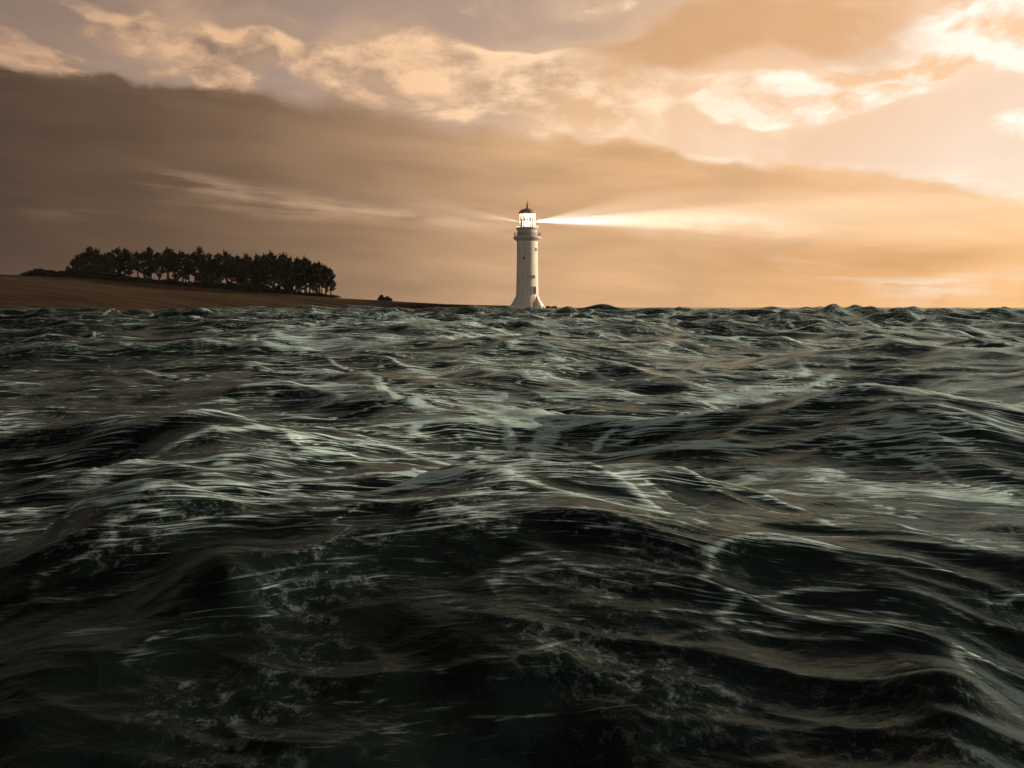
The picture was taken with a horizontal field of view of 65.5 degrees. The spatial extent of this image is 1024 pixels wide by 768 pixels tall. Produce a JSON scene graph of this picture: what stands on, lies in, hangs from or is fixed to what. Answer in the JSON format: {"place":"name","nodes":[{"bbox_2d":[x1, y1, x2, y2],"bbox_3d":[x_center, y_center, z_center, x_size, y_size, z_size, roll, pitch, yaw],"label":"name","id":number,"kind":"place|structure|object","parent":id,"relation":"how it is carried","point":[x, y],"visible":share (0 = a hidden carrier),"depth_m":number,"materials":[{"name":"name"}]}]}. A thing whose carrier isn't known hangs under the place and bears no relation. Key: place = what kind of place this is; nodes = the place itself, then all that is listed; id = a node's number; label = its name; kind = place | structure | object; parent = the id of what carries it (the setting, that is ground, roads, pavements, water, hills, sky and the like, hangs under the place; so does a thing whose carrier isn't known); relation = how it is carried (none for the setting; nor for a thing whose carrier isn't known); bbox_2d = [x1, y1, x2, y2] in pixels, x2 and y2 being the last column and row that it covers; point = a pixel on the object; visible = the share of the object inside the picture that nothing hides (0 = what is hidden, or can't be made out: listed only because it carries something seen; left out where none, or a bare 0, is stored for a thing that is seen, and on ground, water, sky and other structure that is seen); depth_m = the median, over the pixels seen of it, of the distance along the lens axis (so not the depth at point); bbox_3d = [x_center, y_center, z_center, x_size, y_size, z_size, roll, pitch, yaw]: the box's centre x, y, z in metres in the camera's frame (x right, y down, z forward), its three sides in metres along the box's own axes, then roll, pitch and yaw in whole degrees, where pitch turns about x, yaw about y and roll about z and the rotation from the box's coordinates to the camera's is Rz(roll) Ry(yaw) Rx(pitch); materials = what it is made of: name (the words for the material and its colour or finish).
{"place":"outdoors","nodes":[
{"label":"outdoors","id":0,"kind":"place"},
{"bbox_2d":[0,274,557,309],"bbox_3d":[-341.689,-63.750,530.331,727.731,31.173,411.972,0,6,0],"label":"headland","id":1,"kind":"structure","parent":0,"point":[19,291],"depth_m":390.37,"materials":[{"name":"brown soil"}]},
{"bbox_2d":[19,270,38,275],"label":"shrub","id":2,"kind":"object","parent":1,"relation":"on","point":[29,272],"visible":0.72,"depth_m":479.56,"materials":[{"name":"green plant"}]},
{"bbox_2d":[30,268,46,275],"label":"shrub","id":3,"kind":"object","parent":1,"relation":"on","point":[39,270],"visible":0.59,"depth_m":480.26,"materials":[{"name":"green plant"}]},
{"bbox_2d":[37,270,57,275],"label":"shrub","id":4,"kind":"object","parent":1,"relation":"on","point":[47,273],"visible":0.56,"depth_m":478.21,"materials":[{"name":"green plant"}]},
{"bbox_2d":[49,270,72,276],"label":"shrub","id":5,"kind":"object","parent":1,"relation":"on","point":[60,274],"visible":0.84,"depth_m":476.65,"materials":[{"name":"green plant"}]},
{"bbox_2d":[70,254,82,274],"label":"pine tree","id":6,"kind":"object","parent":1,"relation":"on","point":[74,268],"visible":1,"depth_m":475.29,"materials":[{"name":"green plant"}]},
{"bbox_2d":[72,252,86,273],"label":"pine tree","id":7,"kind":"object","parent":1,"relation":"on","point":[81,266],"visible":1,"depth_m":475.96,"materials":[{"name":"green plant"}]},
{"bbox_2d":[72,270,88,277],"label":"shrub","id":8,"kind":"object","parent":1,"relation":"on","point":[79,275],"visible":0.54,"depth_m":476.21,"materials":[{"name":"green plant"}]},
{"bbox_2d":[77,250,92,272],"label":"pine tree","id":9,"kind":"object","parent":1,"relation":"on","point":[87,266],"visible":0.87,"depth_m":475.33,"materials":[{"name":"green plant"}]},
{"bbox_2d":[82,245,98,271],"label":"pine tree","id":10,"kind":"object","parent":1,"relation":"on","point":[89,250],"visible":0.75,"depth_m":475.02,"materials":[{"name":"green plant"}]},
{"bbox_2d":[82,270,99,278],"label":"shrub","id":11,"kind":"object","parent":1,"relation":"on","point":[90,275],"visible":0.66,"depth_m":472.22,"materials":[{"name":"green plant"}]},
{"bbox_2d":[90,248,103,273],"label":"pine tree","id":12,"kind":"object","parent":1,"relation":"on","point":[95,256],"visible":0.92,"depth_m":471.03,"materials":[{"name":"green plant"}]},
{"bbox_2d":[93,269,111,279],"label":"shrub","id":13,"kind":"object","parent":1,"relation":"on","point":[101,276],"visible":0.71,"depth_m":469.56,"materials":[{"name":"green plant"}]},
{"bbox_2d":[98,252,109,273],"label":"pine tree","id":14,"kind":"object","parent":1,"relation":"on","point":[104,265],"visible":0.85,"depth_m":471.05,"materials":[{"name":"green plant"}]},
{"bbox_2d":[103,252,115,272],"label":"pine tree","id":15,"kind":"object","parent":1,"relation":"on","point":[112,269],"visible":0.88,"depth_m":471.30,"materials":[{"name":"green plant"}]},
{"bbox_2d":[104,271,123,280],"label":"shrub","id":16,"kind":"object","parent":1,"relation":"on","point":[114,276],"visible":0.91,"depth_m":467.87,"materials":[{"name":"green plant"}]},
{"bbox_2d":[105,246,123,272],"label":"pine tree","id":17,"kind":"object","parent":1,"relation":"on","point":[116,252],"visible":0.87,"depth_m":470.48,"materials":[{"name":"green plant"}]},
{"bbox_2d":[116,275,132,280],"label":"shrub","id":18,"kind":"object","parent":1,"relation":"on","point":[126,277],"visible":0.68,"depth_m":468.14,"materials":[{"name":"green plant"}]},
{"bbox_2d":[115,247,134,275],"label":"pine tree","id":19,"kind":"object","parent":1,"relation":"on","point":[126,252],"visible":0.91,"depth_m":469.32,"materials":[{"name":"green plant"}]},
{"bbox_2d":[119,254,135,276],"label":"pine tree","id":20,"kind":"object","parent":1,"relation":"on","point":[129,261],"visible":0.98,"depth_m":467.57,"materials":[{"name":"green plant"}]},
{"bbox_2d":[126,277,143,281],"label":"shrub","id":21,"kind":"object","parent":1,"relation":"on","point":[133,279],"visible":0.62,"depth_m":466.93,"materials":[{"name":"green plant"}]},
{"bbox_2d":[129,251,143,276],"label":"pine tree","id":22,"kind":"object","parent":1,"relation":"on","point":[133,264],"visible":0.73,"depth_m":468.29,"materials":[{"name":"green plant"}]},
{"bbox_2d":[135,251,152,278],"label":"pine tree","id":23,"kind":"object","parent":1,"relation":"on","point":[141,259],"visible":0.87,"depth_m":464.97,"materials":[{"name":"green plant"}]},
{"bbox_2d":[136,278,154,282],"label":"shrub","id":24,"kind":"object","parent":1,"relation":"on","point":[146,280],"visible":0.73,"depth_m":463.19,"materials":[{"name":"green plant"}]},
{"bbox_2d":[138,245,157,281],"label":"pine tree","id":25,"kind":"object","parent":1,"relation":"on","point":[148,253],"visible":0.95,"depth_m":463.11,"materials":[{"name":"green plant"}]},
{"bbox_2d":[149,279,162,283],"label":"shrub","id":26,"kind":"object","parent":1,"relation":"on","point":[157,281],"visible":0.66,"depth_m":461.91,"materials":[{"name":"green plant"}]},
{"bbox_2d":[151,265,165,277],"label":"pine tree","id":27,"kind":"object","parent":1,"relation":"on","point":[153,271],"visible":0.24,"depth_m":478.01,"materials":[{"name":"green plant"}]},
{"bbox_2d":[150,251,167,279],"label":"pine tree","id":28,"kind":"object","parent":1,"relation":"on","point":[158,255],"visible":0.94,"depth_m":464.66,"materials":[{"name":"green plant"}]},
{"bbox_2d":[152,247,178,277],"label":"pine tree","id":29,"kind":"object","parent":1,"relation":"on","point":[167,251],"visible":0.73,"depth_m":461.49,"materials":[{"name":"green plant"}]},
{"bbox_2d":[158,278,176,284],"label":"shrub","id":30,"kind":"object","parent":1,"relation":"on","point":[167,281],"visible":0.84,"depth_m":460.88,"materials":[{"name":"green plant"}]},
{"bbox_2d":[166,251,183,280],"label":"pine tree","id":31,"kind":"object","parent":1,"relation":"on","point":[172,266],"visible":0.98,"depth_m":459.21,"materials":[{"name":"green plant"}]},
{"bbox_2d":[169,281,182,285],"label":"shrub","id":32,"kind":"object","parent":1,"relation":"on","point":[179,282],"visible":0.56,"depth_m":459.87,"materials":[{"name":"green plant"}]},
{"bbox_2d":[171,267,181,280],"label":"pine tree","id":33,"kind":"object","parent":1,"relation":"on","point":[177,277],"visible":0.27,"depth_m":477.76,"materials":[{"name":"green plant"}]},
{"bbox_2d":[173,249,187,281],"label":"pine tree","id":34,"kind":"object","parent":1,"relation":"on","point":[180,255],"visible":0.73,"depth_m":459.15,"materials":[{"name":"green plant"}]},
{"bbox_2d":[180,252,193,280],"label":"pine tree","id":35,"kind":"object","parent":1,"relation":"on","point":[186,276],"visible":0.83,"depth_m":458.26,"materials":[{"name":"green plant"}]},
{"bbox_2d":[179,281,196,286],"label":"shrub","id":36,"kind":"object","parent":1,"relation":"on","point":[188,283],"visible":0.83,"depth_m":455.47,"materials":[{"name":"green plant"}]},
{"bbox_2d":[186,251,205,282],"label":"pine tree","id":37,"kind":"object","parent":1,"relation":"on","point":[192,257],"visible":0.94,"depth_m":455.56,"materials":[{"name":"green plant"}]},
{"bbox_2d":[192,246,207,282],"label":"pine tree","id":38,"kind":"object","parent":1,"relation":"on","point":[202,258],"visible":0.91,"depth_m":454.20,"materials":[{"name":"green plant"}]},
{"bbox_2d":[192,281,208,286],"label":"shrub","id":39,"kind":"object","parent":1,"relation":"on","point":[198,284],"visible":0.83,"depth_m":454.72,"materials":[{"name":"green plant"}]},
{"bbox_2d":[201,282,216,287],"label":"shrub","id":40,"kind":"object","parent":1,"relation":"on","point":[211,284],"visible":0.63,"depth_m":454.54,"materials":[{"name":"green plant"}]},
{"bbox_2d":[201,252,217,286],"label":"pine tree","id":41,"kind":"object","parent":1,"relation":"on","point":[207,273],"visible":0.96,"depth_m":452.53,"materials":[{"name":"green plant"}]},
{"bbox_2d":[208,252,225,283],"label":"pine tree","id":42,"kind":"object","parent":1,"relation":"on","point":[212,271],"visible":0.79,"depth_m":454.18,"materials":[{"name":"green plant"}]},
{"bbox_2d":[210,283,229,288],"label":"shrub","id":43,"kind":"object","parent":1,"relation":"on","point":[219,286],"visible":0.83,"depth_m":450.09,"materials":[{"name":"green plant"}]},
{"bbox_2d":[218,256,227,282],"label":"pine tree","id":44,"kind":"object","parent":1,"relation":"on","point":[219,269],"visible":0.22,"depth_m":467.17,"materials":[{"name":"green plant"}]},
{"bbox_2d":[214,249,236,283],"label":"pine tree","id":45,"kind":"object","parent":1,"relation":"on","point":[226,255],"visible":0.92,"depth_m":450.33,"materials":[{"name":"green plant"}]},
{"bbox_2d":[222,282,238,289],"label":"shrub","id":46,"kind":"object","parent":1,"relation":"on","point":[232,286],"visible":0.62,"depth_m":449.62,"materials":[{"name":"green plant"}]},
{"bbox_2d":[225,259,235,283],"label":"pine tree","id":47,"kind":"object","parent":1,"relation":"on","point":[231,278],"visible":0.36,"depth_m":465.43,"materials":[{"name":"green plant"}]},
{"bbox_2d":[230,254,246,284],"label":"pine tree","id":48,"kind":"object","parent":1,"relation":"on","point":[237,258],"visible":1,"depth_m":449.62,"materials":[{"name":"green plant"}]},
{"bbox_2d":[234,284,252,290],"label":"shrub","id":49,"kind":"object","parent":1,"relation":"on","point":[240,287],"visible":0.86,"depth_m":447.27,"materials":[{"name":"green plant"}]},
{"bbox_2d":[239,253,254,285],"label":"pine tree","id":50,"kind":"object","parent":1,"relation":"on","point":[246,263],"visible":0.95,"depth_m":448.40,"materials":[{"name":"green plant"}]},
{"bbox_2d":[243,255,255,283],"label":"pine tree","id":51,"kind":"object","parent":1,"relation":"on","point":[250,260],"visible":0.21,"depth_m":458.23,"materials":[{"name":"green plant"}]},
{"bbox_2d":[244,284,259,291],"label":"shrub","id":52,"kind":"object","parent":1,"relation":"on","point":[253,286],"visible":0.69,"depth_m":446.77,"materials":[{"name":"green plant"}]},
{"bbox_2d":[247,253,262,284],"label":"pine tree","id":53,"kind":"object","parent":1,"relation":"on","point":[256,262],"visible":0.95,"depth_m":445.86,"materials":[{"name":"green plant"}]},
{"bbox_2d":[252,285,271,291],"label":"shrub","id":54,"kind":"object","parent":1,"relation":"on","point":[263,288],"visible":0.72,"depth_m":444.62,"materials":[{"name":"green plant"}]},
{"bbox_2d":[254,253,270,285],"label":"pine tree","id":55,"kind":"object","parent":1,"relation":"on","point":[262,278],"visible":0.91,"depth_m":445.06,"materials":[{"name":"green plant"}]},
{"bbox_2d":[260,250,277,288],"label":"pine tree","id":56,"kind":"object","parent":1,"relation":"on","point":[271,257],"visible":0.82,"depth_m":443.10,"materials":[{"name":"green plant"}]},
{"bbox_2d":[265,287,282,292],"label":"shrub","id":57,"kind":"object","parent":1,"relation":"on","point":[274,290],"visible":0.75,"depth_m":442.21,"materials":[{"name":"green plant"}]},
{"bbox_2d":[268,259,279,286],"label":"pine tree","id":58,"kind":"object","parent":1,"relation":"on","point":[275,261],"visible":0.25,"depth_m":450.89,"materials":[{"name":"green plant"}]},
{"bbox_2d":[269,253,283,288],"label":"pine tree","id":59,"kind":"object","parent":1,"relation":"on","point":[274,276],"visible":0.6,"depth_m":441.24,"materials":[{"name":"green plant"}]},
{"bbox_2d":[277,252,291,293],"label":"pine tree","id":60,"kind":"object","parent":1,"relation":"on","point":[281,265],"visible":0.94,"depth_m":437.41,"materials":[{"name":"green plant"}]},
{"bbox_2d":[275,288,294,293],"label":"shrub","id":61,"kind":"object","parent":1,"relation":"on","point":[282,291],"visible":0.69,"depth_m":440.24,"materials":[{"name":"green plant"}]},
{"bbox_2d":[283,256,297,291],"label":"pine tree","id":62,"kind":"object","parent":1,"relation":"on","point":[291,265],"visible":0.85,"depth_m":438.02,"materials":[{"name":"green plant"}]},
{"bbox_2d":[292,266,299,290],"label":"pine tree","id":63,"kind":"object","parent":1,"relation":"on","point":[293,267],"visible":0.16,"depth_m":455.04,"materials":[{"name":"green plant"}]},
{"bbox_2d":[289,256,306,293],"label":"pine tree","id":64,"kind":"object","parent":1,"relation":"on","point":[297,263],"visible":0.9,"depth_m":435.92,"materials":[{"name":"green plant"}]},
{"bbox_2d":[294,255,311,292],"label":"pine tree","id":65,"kind":"object","parent":1,"relation":"on","point":[304,260],"visible":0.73,"depth_m":436.13,"materials":[{"name":"green plant"}]},
{"bbox_2d":[296,292,313,295],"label":"shrub","id":66,"kind":"object","parent":1,"relation":"on","point":[306,294],"visible":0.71,"depth_m":435.18,"materials":[{"name":"green plant"}]},
{"bbox_2d":[300,259,316,292],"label":"pine tree","id":67,"kind":"object","parent":1,"relation":"on","point":[309,265],"visible":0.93,"depth_m":433.38,"materials":[{"name":"green plant"}]},
{"bbox_2d":[304,262,320,293],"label":"pine tree","id":68,"kind":"object","parent":1,"relation":"on","point":[314,264],"visible":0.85,"depth_m":433.26,"materials":[{"name":"green plant"}]},
{"bbox_2d":[310,263,321,292],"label":"pine tree","id":69,"kind":"object","parent":1,"relation":"on","point":[316,288],"visible":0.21,"depth_m":443.84,"materials":[{"name":"green plant"}]},
{"bbox_2d":[309,293,325,295],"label":"shrub","id":70,"kind":"object","parent":1,"relation":"on","point":[319,294],"visible":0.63,"depth_m":432.07,"materials":[{"name":"green plant"}]},
{"bbox_2d":[312,261,325,292],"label":"pine tree","id":71,"kind":"object","parent":1,"relation":"on","point":[317,278],"visible":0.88,"depth_m":432.29,"materials":[{"name":"green plant"}]},
{"bbox_2d":[318,264,335,294],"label":"pine tree","id":72,"kind":"object","parent":1,"relation":"on","point":[325,270],"visible":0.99,"depth_m":428.83,"materials":[{"name":"green plant"}]},
{"bbox_2d":[318,294,340,297],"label":"shrub","id":73,"kind":"object","parent":1,"relation":"on","point":[333,296],"visible":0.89,"depth_m":428.26,"materials":[{"name":"green plant"}]},
{"bbox_2d":[325,268,336,294],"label":"pine tree","id":74,"kind":"object","parent":1,"relation":"on","point":[332,286],"visible":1,"depth_m":429.46,"materials":[{"name":"green plant"}]},
{"bbox_2d":[383,296,392,300],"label":"shrub","id":75,"kind":"object","parent":1,"relation":"on","point":[386,298],"visible":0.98,"depth_m":413.19,"materials":[{"name":"green plant"}]},
{"bbox_2d":[511,199,544,308],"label":"lighthouse","id":76,"kind":"object","parent":1,"relation":"on","point":[527,238],"visible":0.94,"depth_m":333.11,"materials":[{"name":"white paint"}]},
{"bbox_2d":[532,286,535,293],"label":"door","id":77,"kind":"structure","parent":76,"relation":"in","point":[533,287],"depth_m":333.63,"materials":[{"name":"metal"}]},
{"bbox_2d":[0,304,1023,767],"bbox_3d":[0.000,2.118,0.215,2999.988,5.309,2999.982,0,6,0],"label":"sea","id":78,"kind":"structure","parent":0,"point":[462,536],"depth_m":6.12,"materials":[{"name":"liquid"}]},
{"bbox_2d":[0,0,1023,307],"label":"sky","id":79,"kind":"structure","parent":0,"point":[664,153],"materials":[{"name":"orange"}]}
]}

